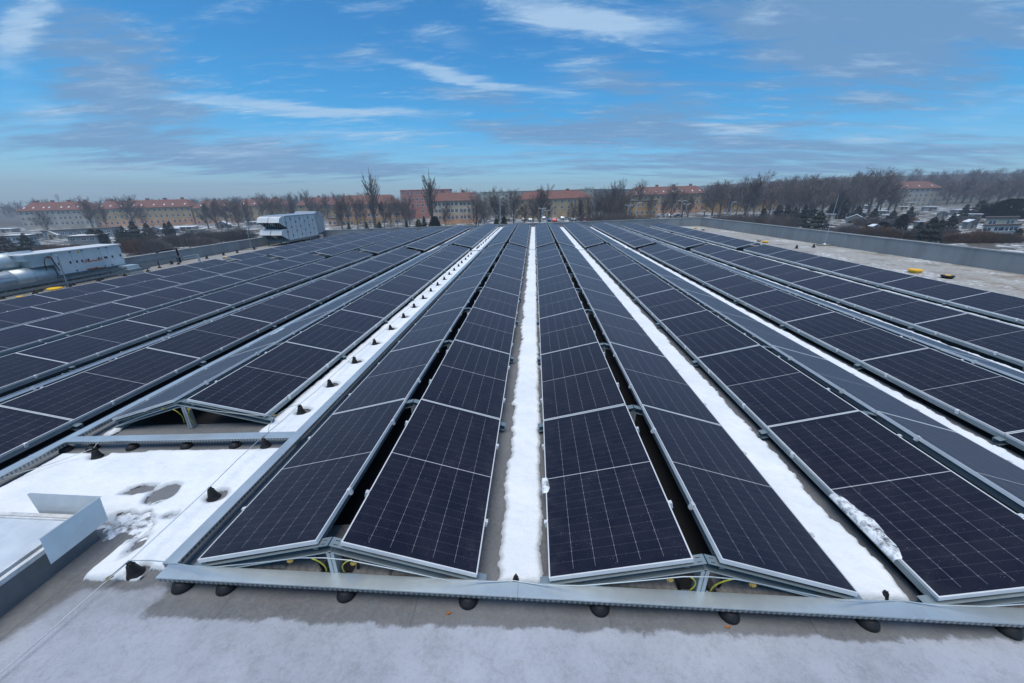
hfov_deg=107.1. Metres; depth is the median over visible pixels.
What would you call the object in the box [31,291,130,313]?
solar panel
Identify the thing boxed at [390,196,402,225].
bare tree
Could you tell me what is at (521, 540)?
snow strip
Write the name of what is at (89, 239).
shed
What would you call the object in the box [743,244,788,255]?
solar panel
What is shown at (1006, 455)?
snow strip
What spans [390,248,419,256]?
solar panel
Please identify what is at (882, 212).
garden hut
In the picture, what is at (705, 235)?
solar panel
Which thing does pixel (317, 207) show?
bare tree
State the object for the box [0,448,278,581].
snow field
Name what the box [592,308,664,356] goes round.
solar panel
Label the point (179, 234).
shrub
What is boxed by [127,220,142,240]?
spruce tree
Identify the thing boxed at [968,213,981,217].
garden hut
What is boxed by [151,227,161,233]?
garden hut
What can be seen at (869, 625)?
rubber foot
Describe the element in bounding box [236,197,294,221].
apartment building
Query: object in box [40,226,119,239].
shed
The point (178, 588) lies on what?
rubber foot
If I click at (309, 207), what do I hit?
bare tree
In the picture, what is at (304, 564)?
concrete block
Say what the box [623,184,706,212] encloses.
apartment building
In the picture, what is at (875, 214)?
spruce tree
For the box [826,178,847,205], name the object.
bare tree
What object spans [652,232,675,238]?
solar panel
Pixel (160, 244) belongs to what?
shrub
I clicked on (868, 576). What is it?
snow strip
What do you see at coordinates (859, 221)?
shrub
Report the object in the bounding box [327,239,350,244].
solar panel
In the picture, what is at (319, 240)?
solar panel
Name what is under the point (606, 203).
bare tree
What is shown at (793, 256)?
solar panel
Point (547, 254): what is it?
solar panel
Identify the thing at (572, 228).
solar panel
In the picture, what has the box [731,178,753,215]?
bare tree
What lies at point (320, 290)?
solar panel
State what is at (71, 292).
solar panel
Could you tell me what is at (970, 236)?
shrub
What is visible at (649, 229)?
solar panel
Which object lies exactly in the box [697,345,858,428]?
solar panel
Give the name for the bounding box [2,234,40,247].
garage
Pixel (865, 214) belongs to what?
garden hut
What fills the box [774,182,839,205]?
apartment building
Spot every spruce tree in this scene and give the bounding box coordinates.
[0,236,22,252]
[12,233,39,251]
[112,229,119,242]
[116,225,134,242]
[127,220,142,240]
[139,223,159,241]
[421,216,426,226]
[757,208,767,217]
[783,204,793,219]
[792,206,799,219]
[797,204,809,226]
[800,211,834,229]
[807,201,818,217]
[843,206,864,219]
[864,208,879,221]
[883,210,897,219]
[905,206,916,220]
[909,217,949,243]
[911,222,924,231]
[939,218,947,233]
[945,213,961,232]
[957,204,971,216]
[964,199,988,215]
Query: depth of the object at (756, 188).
146.18 m
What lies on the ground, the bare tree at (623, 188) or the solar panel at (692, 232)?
the bare tree at (623, 188)
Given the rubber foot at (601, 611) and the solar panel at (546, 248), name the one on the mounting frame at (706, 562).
the solar panel at (546, 248)
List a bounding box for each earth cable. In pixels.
[311,558,326,571]
[709,579,731,591]
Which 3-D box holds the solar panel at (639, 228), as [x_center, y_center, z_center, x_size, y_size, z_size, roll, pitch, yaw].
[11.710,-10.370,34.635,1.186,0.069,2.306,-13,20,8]
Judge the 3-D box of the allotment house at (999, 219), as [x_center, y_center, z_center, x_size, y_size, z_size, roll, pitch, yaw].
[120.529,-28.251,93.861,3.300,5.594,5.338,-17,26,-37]
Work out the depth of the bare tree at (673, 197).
156.71 m
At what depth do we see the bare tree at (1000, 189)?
232.71 m
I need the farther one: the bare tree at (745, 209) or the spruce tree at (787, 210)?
the bare tree at (745, 209)
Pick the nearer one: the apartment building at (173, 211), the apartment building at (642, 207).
the apartment building at (642, 207)
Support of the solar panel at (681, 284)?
on the mounting frame at (928, 596)
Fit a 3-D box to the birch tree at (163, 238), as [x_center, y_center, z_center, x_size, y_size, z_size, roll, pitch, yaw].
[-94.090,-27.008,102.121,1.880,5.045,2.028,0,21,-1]
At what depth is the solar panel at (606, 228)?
34.78 m
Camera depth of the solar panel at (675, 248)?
21.00 m
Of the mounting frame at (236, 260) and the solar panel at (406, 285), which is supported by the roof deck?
the mounting frame at (236, 260)
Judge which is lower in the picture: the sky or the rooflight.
the rooflight
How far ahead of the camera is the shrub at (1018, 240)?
77.16 m
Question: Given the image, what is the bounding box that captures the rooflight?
[0,493,107,617]
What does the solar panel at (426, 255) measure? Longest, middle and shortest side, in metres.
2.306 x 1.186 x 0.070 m
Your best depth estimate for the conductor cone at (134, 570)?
3.29 m
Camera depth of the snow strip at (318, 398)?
7.21 m
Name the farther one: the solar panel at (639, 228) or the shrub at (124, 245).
the shrub at (124, 245)
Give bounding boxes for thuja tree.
[84,229,95,234]
[94,229,109,243]
[162,223,169,236]
[165,222,175,237]
[774,205,782,217]
[825,203,838,218]
[832,197,850,218]
[892,214,911,230]
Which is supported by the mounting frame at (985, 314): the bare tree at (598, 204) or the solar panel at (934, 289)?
the solar panel at (934, 289)
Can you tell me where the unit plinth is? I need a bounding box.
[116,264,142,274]
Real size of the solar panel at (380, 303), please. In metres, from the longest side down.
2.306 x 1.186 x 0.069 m
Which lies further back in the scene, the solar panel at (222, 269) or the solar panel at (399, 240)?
the solar panel at (399, 240)
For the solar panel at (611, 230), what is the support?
on the mounting frame at (637, 248)
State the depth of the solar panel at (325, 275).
15.39 m
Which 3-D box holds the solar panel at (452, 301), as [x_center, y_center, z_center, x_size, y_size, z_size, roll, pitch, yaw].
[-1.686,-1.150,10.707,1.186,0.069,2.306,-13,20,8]
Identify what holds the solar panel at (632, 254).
on the mounting frame at (928, 596)
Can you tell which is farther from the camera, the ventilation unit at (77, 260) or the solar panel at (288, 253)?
the solar panel at (288, 253)
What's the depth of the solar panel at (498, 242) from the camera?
24.16 m
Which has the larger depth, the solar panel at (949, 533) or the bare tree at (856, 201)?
the bare tree at (856, 201)
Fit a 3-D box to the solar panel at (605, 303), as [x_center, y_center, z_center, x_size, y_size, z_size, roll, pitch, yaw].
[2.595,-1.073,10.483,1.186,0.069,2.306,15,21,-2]
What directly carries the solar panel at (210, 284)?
on the mounting frame at (83, 330)
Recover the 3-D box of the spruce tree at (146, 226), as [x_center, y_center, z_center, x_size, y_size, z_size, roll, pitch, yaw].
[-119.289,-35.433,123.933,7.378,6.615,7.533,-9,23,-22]
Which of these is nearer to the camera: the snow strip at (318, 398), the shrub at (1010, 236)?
the snow strip at (318, 398)
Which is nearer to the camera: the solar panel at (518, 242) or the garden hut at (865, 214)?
the solar panel at (518, 242)
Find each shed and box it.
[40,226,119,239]
[65,233,110,244]
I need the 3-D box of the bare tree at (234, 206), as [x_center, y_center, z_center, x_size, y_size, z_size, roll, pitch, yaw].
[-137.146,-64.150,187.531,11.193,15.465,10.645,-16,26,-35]
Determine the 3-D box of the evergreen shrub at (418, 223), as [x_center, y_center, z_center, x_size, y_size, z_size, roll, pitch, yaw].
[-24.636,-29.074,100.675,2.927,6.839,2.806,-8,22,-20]
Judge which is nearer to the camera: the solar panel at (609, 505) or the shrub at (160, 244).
the solar panel at (609, 505)
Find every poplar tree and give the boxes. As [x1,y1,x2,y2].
[361,169,380,227]
[421,169,438,217]
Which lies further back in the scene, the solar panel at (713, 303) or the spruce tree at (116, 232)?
the spruce tree at (116, 232)
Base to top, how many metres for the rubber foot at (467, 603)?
0.066 m
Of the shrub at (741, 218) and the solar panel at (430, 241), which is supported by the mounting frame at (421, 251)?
the solar panel at (430, 241)
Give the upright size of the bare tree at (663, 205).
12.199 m
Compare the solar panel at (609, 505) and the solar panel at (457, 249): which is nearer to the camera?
the solar panel at (609, 505)
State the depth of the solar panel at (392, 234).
36.03 m
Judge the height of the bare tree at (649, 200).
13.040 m
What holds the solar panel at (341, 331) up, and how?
on the mounting frame at (169, 416)
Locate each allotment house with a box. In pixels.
[982,216,1020,228]
[982,223,1022,233]
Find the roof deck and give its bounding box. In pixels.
[0,226,1023,682]
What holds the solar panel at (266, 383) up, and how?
on the mounting frame at (169, 416)
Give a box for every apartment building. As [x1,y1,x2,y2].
[15,199,99,229]
[95,197,197,226]
[190,199,239,224]
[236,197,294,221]
[296,196,334,218]
[399,189,451,218]
[480,189,593,212]
[516,189,592,218]
[593,189,630,209]
[606,200,656,216]
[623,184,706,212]
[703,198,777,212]
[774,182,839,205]
[847,179,942,206]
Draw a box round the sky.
[0,0,1023,206]
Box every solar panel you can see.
[0,295,58,312]
[0,307,62,329]
[0,324,64,352]
[0,348,136,401]
[0,348,199,421]
[0,353,67,389]
[0,406,72,457]
[16,320,166,364]
[24,302,145,333]
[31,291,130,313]
[34,282,116,299]
[98,273,162,286]
[103,279,181,296]
[104,315,222,358]
[112,287,202,309]
[112,342,275,420]
[126,298,230,328]
[146,265,200,276]
[146,315,271,359]
[158,270,221,284]
[175,275,244,292]
[186,259,230,268]
[187,342,340,416]
[194,294,277,324]
[197,399,406,562]
[198,283,275,305]
[200,262,252,274]
[220,266,277,280]
[226,252,265,259]
[230,294,318,323]
[230,310,332,356]
[235,256,277,266]
[248,272,309,289]
[253,248,284,254]
[255,279,316,301]
[256,259,303,270]
[270,250,305,257]
[273,244,300,249]
[284,279,351,301]
[285,253,324,263]
[285,263,334,276]
[286,309,383,353]
[291,241,316,246]
[291,246,323,252]
[292,268,344,287]
[297,289,368,321]
[308,238,329,243]
[309,242,337,248]
[314,247,347,255]
[314,256,355,267]
[320,236,340,240]
[323,268,375,284]
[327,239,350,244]
[332,260,366,272]
[333,339,443,413]
[334,234,351,237]
[334,243,361,250]
[337,251,371,260]
[338,275,394,299]
[340,399,499,577]
[341,236,361,241]
[342,289,410,318]
[344,232,360,235]
[349,240,373,246]
[351,234,372,238]
[351,260,393,273]
[361,244,389,252]
[362,237,384,242]
[363,232,381,236]
[371,253,408,264]
[371,265,412,282]
[373,230,388,233]
[374,235,393,239]
[375,241,400,247]
[376,275,429,296]
[382,232,401,236]
[387,238,410,243]
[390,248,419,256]
[390,307,463,351]
[391,256,427,271]
[393,230,409,234]
[397,235,418,240]
[400,229,415,232]
[400,264,443,280]
[406,242,432,249]
[407,232,425,237]
[408,250,438,262]
[415,230,431,234]
[418,238,440,245]
[419,256,454,269]
[421,340,509,419]
[422,228,437,232]
[422,245,447,255]
[423,286,476,316]
[427,235,447,241]
[428,227,442,230]
[433,250,462,260]
[435,233,453,237]
[435,239,457,248]
[441,230,457,234]
[443,245,468,253]
[443,272,485,294]
[447,228,461,232]
[453,227,465,230]
[454,239,476,246]
[454,307,515,353]
[457,262,492,279]
[462,236,481,242]
[467,233,484,238]
[467,254,497,268]
[472,231,488,235]
[473,287,518,317]
[476,228,490,232]
[476,248,501,259]
[480,227,493,230]
[482,243,504,252]
[484,273,521,295]
[488,238,507,246]
[492,235,509,241]
[492,262,523,279]
[496,232,511,237]
[498,254,524,268]
[502,248,525,259]
[505,243,526,253]
[509,238,527,246]
[511,235,527,241]
[513,232,528,237]
[514,229,528,235]
[516,227,528,232]
[536,227,548,232]
[536,229,549,234]
[536,232,550,237]
[536,235,552,241]
[536,238,553,246]
[536,243,556,252]
[536,248,559,259]
[536,255,563,268]
[537,263,567,279]
[537,273,573,295]
[538,287,582,318]
[538,308,597,354]
[539,342,625,420]
[542,405,693,580]
[551,229,566,235]
[553,232,568,238]
[554,235,571,241]
[556,238,575,246]
[559,243,580,253]
[561,248,586,260]
[564,254,593,268]
[567,225,580,230]
[568,263,602,280]
[569,227,584,232]
[572,230,587,235]
[574,273,615,296]
[575,232,592,238]
[578,235,596,241]
[581,238,603,246]
[581,287,634,319]
[587,244,613,253]
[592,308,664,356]
[593,249,622,260]
[596,224,609,228]
[596,235,615,241]
[599,225,614,230]
[600,255,634,269]
[601,238,624,246]
[603,227,620,232]
[608,230,626,235]
[609,263,651,280]
[609,342,720,424]
[610,244,636,253]
[613,232,633,238]
[618,249,649,260]
[619,235,641,242]
[620,222,634,226]
[620,274,673,296]
[626,224,642,228]
[627,238,653,246]
[628,255,665,269]
[631,226,648,230]
[636,288,705,321]
[638,227,657,232]
[639,244,670,254]
[641,263,686,281]
[641,405,858,596]
[644,230,664,235]
[647,238,673,246]
[649,223,665,226]
[650,249,687,261]
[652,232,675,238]
[657,224,674,228]
[658,274,715,297]
[660,310,759,358]
[661,235,688,242]
[662,244,692,253]
[664,226,683,230]
[664,255,708,270]
[672,227,693,233]
[673,238,704,247]
[675,249,711,260]
[681,230,704,235]
[681,263,737,282]
[681,289,758,321]
[691,232,718,239]
[691,244,728,254]
[693,255,736,269]
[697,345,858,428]
[704,235,736,242]
[705,275,776,298]
[708,249,753,262]
[715,264,769,281]
[716,310,826,359]
[719,239,755,247]
[729,256,782,271]
[737,290,834,323]
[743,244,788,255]
[744,275,817,298]
[756,264,823,283]
[766,249,818,262]
[767,410,1023,600]
[771,345,955,431]
[784,290,883,322]
[785,312,928,361]
[791,275,881,300]
[795,256,861,271]
[832,265,913,284]
[841,290,966,325]
[844,312,997,363]
[861,348,1023,435]
[876,411,1023,506]
[880,276,989,301]
[914,313,1023,362]
[941,348,1023,381]
[947,292,1023,321]
[1005,431,1023,445]
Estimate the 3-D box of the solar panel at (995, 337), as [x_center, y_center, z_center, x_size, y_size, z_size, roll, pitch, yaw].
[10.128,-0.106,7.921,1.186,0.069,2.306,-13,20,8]
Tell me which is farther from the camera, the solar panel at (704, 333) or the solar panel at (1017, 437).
the solar panel at (704, 333)
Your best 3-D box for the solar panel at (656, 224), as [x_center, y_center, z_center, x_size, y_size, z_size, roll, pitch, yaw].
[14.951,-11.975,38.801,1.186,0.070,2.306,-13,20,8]
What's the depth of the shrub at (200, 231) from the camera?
115.43 m
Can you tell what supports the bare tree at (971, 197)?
on the ground
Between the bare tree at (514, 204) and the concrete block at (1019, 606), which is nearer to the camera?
the concrete block at (1019, 606)
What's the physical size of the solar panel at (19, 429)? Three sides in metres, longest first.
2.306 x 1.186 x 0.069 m
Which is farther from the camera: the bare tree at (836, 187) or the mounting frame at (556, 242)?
the bare tree at (836, 187)
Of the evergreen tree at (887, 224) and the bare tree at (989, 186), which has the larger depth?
the bare tree at (989, 186)
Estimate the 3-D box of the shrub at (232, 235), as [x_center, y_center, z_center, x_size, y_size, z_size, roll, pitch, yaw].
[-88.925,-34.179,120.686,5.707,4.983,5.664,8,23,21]
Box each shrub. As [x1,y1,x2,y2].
[29,243,58,250]
[58,243,83,247]
[115,241,132,253]
[119,237,139,253]
[125,239,146,253]
[130,236,153,253]
[136,240,159,253]
[141,238,165,253]
[148,239,173,252]
[161,233,179,246]
[168,235,181,246]
[174,232,189,243]
[179,236,195,247]
[181,230,198,238]
[185,235,201,247]
[193,236,208,245]
[195,229,214,238]
[202,237,218,244]
[203,229,221,242]
[210,230,229,242]
[217,231,235,242]
[223,228,242,240]
[229,227,248,240]
[239,230,258,239]
[414,219,422,226]
[500,216,507,223]
[587,211,600,220]
[592,210,603,220]
[601,212,612,220]
[607,213,620,220]
[622,210,635,219]
[724,211,737,220]
[736,213,748,220]
[741,214,752,222]
[752,213,766,223]
[757,214,772,223]
[765,211,777,219]
[766,214,784,225]
[773,211,788,225]
[783,215,802,227]
[830,226,850,232]
[838,223,859,233]
[847,227,866,234]
[849,216,868,226]
[857,225,876,234]
[863,226,884,236]
[867,216,885,223]
[871,225,892,236]
[879,228,900,238]
[888,227,910,238]
[896,232,914,238]
[903,228,923,238]
[908,216,918,223]
[939,232,959,242]
[940,227,960,234]
[945,232,966,242]
[951,232,972,242]
[958,215,982,221]
[962,232,977,242]
[966,234,981,242]
[971,229,993,233]
[975,233,987,242]
[976,232,992,242]
[978,232,998,242]
[983,231,1002,241]
[991,233,1007,242]
[998,231,1019,242]
[1006,235,1023,242]
[1013,228,1023,235]
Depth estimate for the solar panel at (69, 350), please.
8.95 m
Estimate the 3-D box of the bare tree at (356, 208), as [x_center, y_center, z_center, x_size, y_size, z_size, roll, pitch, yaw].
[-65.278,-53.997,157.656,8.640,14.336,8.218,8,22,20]
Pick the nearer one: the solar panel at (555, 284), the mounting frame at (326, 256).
the solar panel at (555, 284)
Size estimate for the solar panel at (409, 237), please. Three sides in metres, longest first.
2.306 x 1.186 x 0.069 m
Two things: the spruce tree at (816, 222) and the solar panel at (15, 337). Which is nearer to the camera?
the solar panel at (15, 337)
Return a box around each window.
[988,220,997,223]
[1000,227,1009,230]
[1007,227,1018,230]
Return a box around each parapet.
[0,237,282,292]
[313,217,701,237]
[701,217,1023,274]
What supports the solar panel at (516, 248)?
on the mounting frame at (331, 547)
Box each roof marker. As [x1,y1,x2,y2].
[46,287,62,290]
[907,268,923,272]
[940,274,955,278]
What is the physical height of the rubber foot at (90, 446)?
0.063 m
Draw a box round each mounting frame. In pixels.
[0,249,419,468]
[0,252,371,397]
[0,258,324,356]
[110,246,469,428]
[195,246,526,579]
[223,256,268,261]
[266,252,312,259]
[311,231,416,258]
[357,227,443,255]
[393,228,470,253]
[448,224,498,250]
[489,224,529,248]
[535,224,574,248]
[535,246,862,599]
[563,223,624,250]
[587,245,1023,605]
[591,223,659,250]
[619,223,708,250]
[638,245,1023,456]
[648,226,759,250]
[691,245,1023,371]
[744,250,1023,326]
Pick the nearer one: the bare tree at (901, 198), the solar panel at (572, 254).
the solar panel at (572, 254)
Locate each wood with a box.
[0,186,604,217]
[708,167,1023,198]
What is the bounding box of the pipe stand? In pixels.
[183,254,200,261]
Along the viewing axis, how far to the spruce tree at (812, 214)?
157.51 m
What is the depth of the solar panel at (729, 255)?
18.63 m
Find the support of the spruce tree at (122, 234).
on the ground
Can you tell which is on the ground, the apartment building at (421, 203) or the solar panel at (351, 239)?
the apartment building at (421, 203)
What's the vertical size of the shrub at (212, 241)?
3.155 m
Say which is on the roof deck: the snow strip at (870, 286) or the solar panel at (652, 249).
the snow strip at (870, 286)
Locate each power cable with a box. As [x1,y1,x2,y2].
[312,548,325,571]
[676,575,680,589]
[713,569,723,591]
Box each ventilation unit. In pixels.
[7,244,126,285]
[257,211,324,245]
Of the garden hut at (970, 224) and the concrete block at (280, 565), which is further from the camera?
the garden hut at (970, 224)
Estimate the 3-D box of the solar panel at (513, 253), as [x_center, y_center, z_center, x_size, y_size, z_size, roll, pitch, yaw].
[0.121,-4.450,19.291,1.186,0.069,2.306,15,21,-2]
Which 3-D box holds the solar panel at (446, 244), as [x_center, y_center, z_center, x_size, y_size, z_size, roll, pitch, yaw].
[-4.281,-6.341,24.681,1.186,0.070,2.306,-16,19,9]
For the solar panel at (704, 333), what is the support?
on the mounting frame at (928, 596)
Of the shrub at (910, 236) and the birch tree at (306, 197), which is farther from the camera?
the birch tree at (306, 197)
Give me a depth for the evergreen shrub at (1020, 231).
86.15 m
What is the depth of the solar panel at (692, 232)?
30.11 m
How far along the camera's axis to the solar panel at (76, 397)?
6.49 m
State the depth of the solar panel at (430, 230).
38.02 m
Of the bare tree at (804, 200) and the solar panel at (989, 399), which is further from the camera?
the bare tree at (804, 200)
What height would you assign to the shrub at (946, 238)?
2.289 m
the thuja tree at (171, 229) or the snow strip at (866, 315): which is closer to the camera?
the snow strip at (866, 315)
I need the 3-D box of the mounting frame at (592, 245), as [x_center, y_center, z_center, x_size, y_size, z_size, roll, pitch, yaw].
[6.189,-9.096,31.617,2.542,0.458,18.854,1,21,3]
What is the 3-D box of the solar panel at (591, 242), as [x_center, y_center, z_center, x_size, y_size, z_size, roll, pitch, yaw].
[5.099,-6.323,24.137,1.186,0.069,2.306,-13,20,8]
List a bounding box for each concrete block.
[213,562,248,567]
[248,560,287,569]
[284,553,328,571]
[326,525,349,538]
[352,560,391,575]
[391,568,423,576]
[424,574,461,578]
[566,581,601,585]
[602,582,640,587]
[639,575,676,589]
[707,572,757,593]
[755,584,795,595]
[794,591,836,597]
[998,602,1023,607]
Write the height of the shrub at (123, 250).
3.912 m
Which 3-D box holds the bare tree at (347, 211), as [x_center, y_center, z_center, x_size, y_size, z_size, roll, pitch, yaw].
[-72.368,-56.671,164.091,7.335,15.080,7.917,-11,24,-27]
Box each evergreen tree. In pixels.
[428,216,440,226]
[879,222,892,229]
[979,198,1023,218]
[980,205,1014,217]
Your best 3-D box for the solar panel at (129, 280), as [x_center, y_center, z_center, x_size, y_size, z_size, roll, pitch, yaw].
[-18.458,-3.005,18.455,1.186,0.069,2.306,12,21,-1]
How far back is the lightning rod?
24.77 m
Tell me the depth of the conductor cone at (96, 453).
5.02 m
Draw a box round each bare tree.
[26,210,57,229]
[72,195,98,227]
[92,202,107,226]
[112,194,141,224]
[135,206,148,223]
[195,200,209,228]
[201,197,220,228]
[211,198,233,228]
[221,196,244,227]
[238,198,257,227]
[254,192,273,216]
[259,196,281,214]
[272,194,288,214]
[282,198,297,213]
[306,195,316,210]
[308,201,327,217]
[317,195,333,217]
[330,195,346,228]
[337,194,353,222]
[344,195,365,228]
[358,197,368,226]
[374,199,387,227]
[382,196,398,226]
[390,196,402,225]
[395,199,412,221]
[398,194,418,225]
[439,200,453,225]
[458,194,490,224]
[475,196,493,223]
[486,190,510,219]
[492,194,511,220]
[500,189,525,222]
[516,202,531,222]
[525,184,553,222]
[527,194,539,220]
[544,198,556,221]
[562,199,581,221]
[571,197,587,220]
[582,194,593,219]
[589,191,605,217]
[594,186,615,214]
[597,188,615,216]
[610,180,620,215]
[610,191,630,215]
[616,178,626,213]
[617,188,642,214]
[631,179,647,200]
[645,190,659,211]
[658,193,671,218]
[662,182,684,217]
[679,189,692,215]
[684,193,698,217]
[696,182,718,214]
[698,180,732,215]
[703,180,733,215]
[722,183,740,210]
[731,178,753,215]
[736,181,768,215]
[758,180,782,210]
[760,182,785,213]
[775,179,791,208]
[776,179,789,205]
[776,184,804,210]
[781,174,809,213]
[793,172,820,207]
[793,182,824,210]
[800,175,824,206]
[802,175,836,206]
[814,185,839,210]
[815,174,845,209]
[822,187,853,218]
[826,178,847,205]
[832,178,852,201]
[836,172,873,212]
[845,184,869,214]
[854,166,910,212]
[854,173,882,210]
[857,172,882,204]
[874,175,897,212]
[875,170,901,209]
[878,179,906,212]
[885,187,919,210]
[935,179,972,204]
[946,177,982,202]
[949,183,977,202]
[959,184,1006,202]
[961,180,990,202]
[977,178,1016,201]
[979,181,999,201]
[989,175,1023,204]
[1006,174,1023,197]
[1012,175,1023,197]
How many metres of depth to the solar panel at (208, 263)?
22.71 m
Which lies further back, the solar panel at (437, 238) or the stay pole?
the solar panel at (437, 238)
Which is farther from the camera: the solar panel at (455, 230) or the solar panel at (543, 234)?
the solar panel at (455, 230)
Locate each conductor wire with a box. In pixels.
[0,231,494,673]
[1,405,269,478]
[108,557,1023,606]
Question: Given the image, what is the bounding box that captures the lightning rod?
[816,195,838,245]
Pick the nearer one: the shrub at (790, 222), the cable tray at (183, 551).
the cable tray at (183, 551)
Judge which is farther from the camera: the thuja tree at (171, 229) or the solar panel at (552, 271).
the thuja tree at (171, 229)
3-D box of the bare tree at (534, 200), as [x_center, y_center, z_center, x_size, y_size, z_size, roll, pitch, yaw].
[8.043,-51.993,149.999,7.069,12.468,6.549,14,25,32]
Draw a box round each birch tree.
[143,224,160,240]
[159,234,167,242]
[234,203,254,229]
[300,189,313,210]
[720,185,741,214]
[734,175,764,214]
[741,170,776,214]
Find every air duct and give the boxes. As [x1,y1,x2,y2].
[0,250,40,294]
[0,266,56,296]
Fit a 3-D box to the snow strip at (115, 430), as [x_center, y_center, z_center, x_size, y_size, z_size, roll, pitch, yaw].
[-4.908,-5.316,22.944,0.205,0.076,37.375,1,21,3]
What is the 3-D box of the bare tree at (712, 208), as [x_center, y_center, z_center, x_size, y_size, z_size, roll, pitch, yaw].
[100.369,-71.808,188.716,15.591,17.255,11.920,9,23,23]
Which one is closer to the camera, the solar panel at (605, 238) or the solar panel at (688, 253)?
the solar panel at (688, 253)
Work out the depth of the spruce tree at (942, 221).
87.83 m
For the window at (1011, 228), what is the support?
in the allotment house at (1011, 228)
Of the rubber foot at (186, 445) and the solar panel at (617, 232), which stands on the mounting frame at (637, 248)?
the solar panel at (617, 232)
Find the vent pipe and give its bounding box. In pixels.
[155,248,181,262]
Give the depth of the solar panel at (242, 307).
10.96 m
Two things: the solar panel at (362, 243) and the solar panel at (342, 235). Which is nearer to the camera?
the solar panel at (362, 243)
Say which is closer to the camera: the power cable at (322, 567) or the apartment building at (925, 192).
the power cable at (322, 567)
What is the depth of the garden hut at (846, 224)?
98.80 m
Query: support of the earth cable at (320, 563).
attached to the mounting frame at (331, 547)
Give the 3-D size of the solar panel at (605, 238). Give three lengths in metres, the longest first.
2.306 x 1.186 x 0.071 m
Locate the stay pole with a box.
[55,254,68,287]
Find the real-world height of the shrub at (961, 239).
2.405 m
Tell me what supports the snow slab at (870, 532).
on the solar panel at (949, 533)
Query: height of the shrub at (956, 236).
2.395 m
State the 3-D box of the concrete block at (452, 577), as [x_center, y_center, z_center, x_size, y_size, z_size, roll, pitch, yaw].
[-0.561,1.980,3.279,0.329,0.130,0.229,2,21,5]
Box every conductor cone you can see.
[90,447,104,459]
[125,561,145,580]
[207,486,220,501]
[260,436,271,448]
[296,404,305,414]
[326,379,334,387]
[351,357,357,363]
[512,574,518,581]
[882,590,888,599]
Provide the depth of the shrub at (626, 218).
102.48 m
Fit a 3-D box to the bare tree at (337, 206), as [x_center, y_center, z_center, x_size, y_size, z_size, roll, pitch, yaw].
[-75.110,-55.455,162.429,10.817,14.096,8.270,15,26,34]
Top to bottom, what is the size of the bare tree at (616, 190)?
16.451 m
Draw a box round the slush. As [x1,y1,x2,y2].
[97,499,177,542]
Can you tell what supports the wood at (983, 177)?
on the ground
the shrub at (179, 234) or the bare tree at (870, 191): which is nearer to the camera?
the shrub at (179, 234)
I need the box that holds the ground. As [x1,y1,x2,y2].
[0,173,1023,257]
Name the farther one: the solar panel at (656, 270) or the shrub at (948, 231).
the shrub at (948, 231)
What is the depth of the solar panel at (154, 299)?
13.55 m
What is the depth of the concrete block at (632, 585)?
3.09 m
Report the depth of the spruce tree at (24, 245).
108.33 m
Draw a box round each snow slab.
[542,477,548,492]
[829,493,901,561]
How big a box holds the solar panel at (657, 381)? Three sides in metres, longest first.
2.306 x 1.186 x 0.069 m
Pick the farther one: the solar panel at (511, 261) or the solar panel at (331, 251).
the solar panel at (331, 251)
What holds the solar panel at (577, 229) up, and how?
on the mounting frame at (592, 245)
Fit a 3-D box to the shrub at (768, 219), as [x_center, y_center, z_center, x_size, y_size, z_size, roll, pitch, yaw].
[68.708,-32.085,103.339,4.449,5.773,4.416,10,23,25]
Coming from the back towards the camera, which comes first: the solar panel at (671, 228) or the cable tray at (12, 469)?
the solar panel at (671, 228)
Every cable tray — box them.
[0,252,426,480]
[64,431,295,443]
[156,564,1023,627]
[162,249,482,566]
[482,226,504,247]
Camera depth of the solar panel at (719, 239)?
25.74 m
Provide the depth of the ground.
194.12 m
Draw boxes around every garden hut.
[0,228,20,232]
[28,233,43,238]
[42,231,60,239]
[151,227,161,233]
[159,227,179,233]
[174,226,198,230]
[185,229,205,234]
[215,221,231,228]
[245,221,258,225]
[822,214,835,218]
[834,223,858,228]
[845,214,865,222]
[847,213,870,217]
[854,205,873,208]
[868,224,879,227]
[878,210,886,215]
[895,206,909,210]
[904,203,914,205]
[912,221,924,228]
[920,206,937,210]
[936,211,949,218]
[949,209,962,214]
[961,219,978,228]
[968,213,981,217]
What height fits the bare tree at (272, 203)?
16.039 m
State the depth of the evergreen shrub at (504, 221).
75.42 m
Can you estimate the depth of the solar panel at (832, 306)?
10.00 m
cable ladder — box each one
[0,267,126,299]
[0,267,149,296]
[128,256,179,267]
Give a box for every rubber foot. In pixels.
[58,445,73,453]
[85,444,100,451]
[125,443,139,450]
[171,582,194,594]
[180,442,193,449]
[215,584,236,595]
[229,441,241,448]
[336,591,356,602]
[459,597,477,609]
[589,604,609,617]
[718,611,739,624]
[855,619,880,632]
[994,626,1023,640]
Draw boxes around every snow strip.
[103,405,163,435]
[259,251,477,431]
[472,227,502,250]
[497,227,543,582]
[560,227,909,601]
[590,227,1023,468]
[621,227,1023,372]
[651,227,1023,327]
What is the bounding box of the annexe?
[327,217,340,225]
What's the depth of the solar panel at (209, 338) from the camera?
8.70 m
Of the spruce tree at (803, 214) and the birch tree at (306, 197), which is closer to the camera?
the spruce tree at (803, 214)
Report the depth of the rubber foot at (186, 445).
5.11 m
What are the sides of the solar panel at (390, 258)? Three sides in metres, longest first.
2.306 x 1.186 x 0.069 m

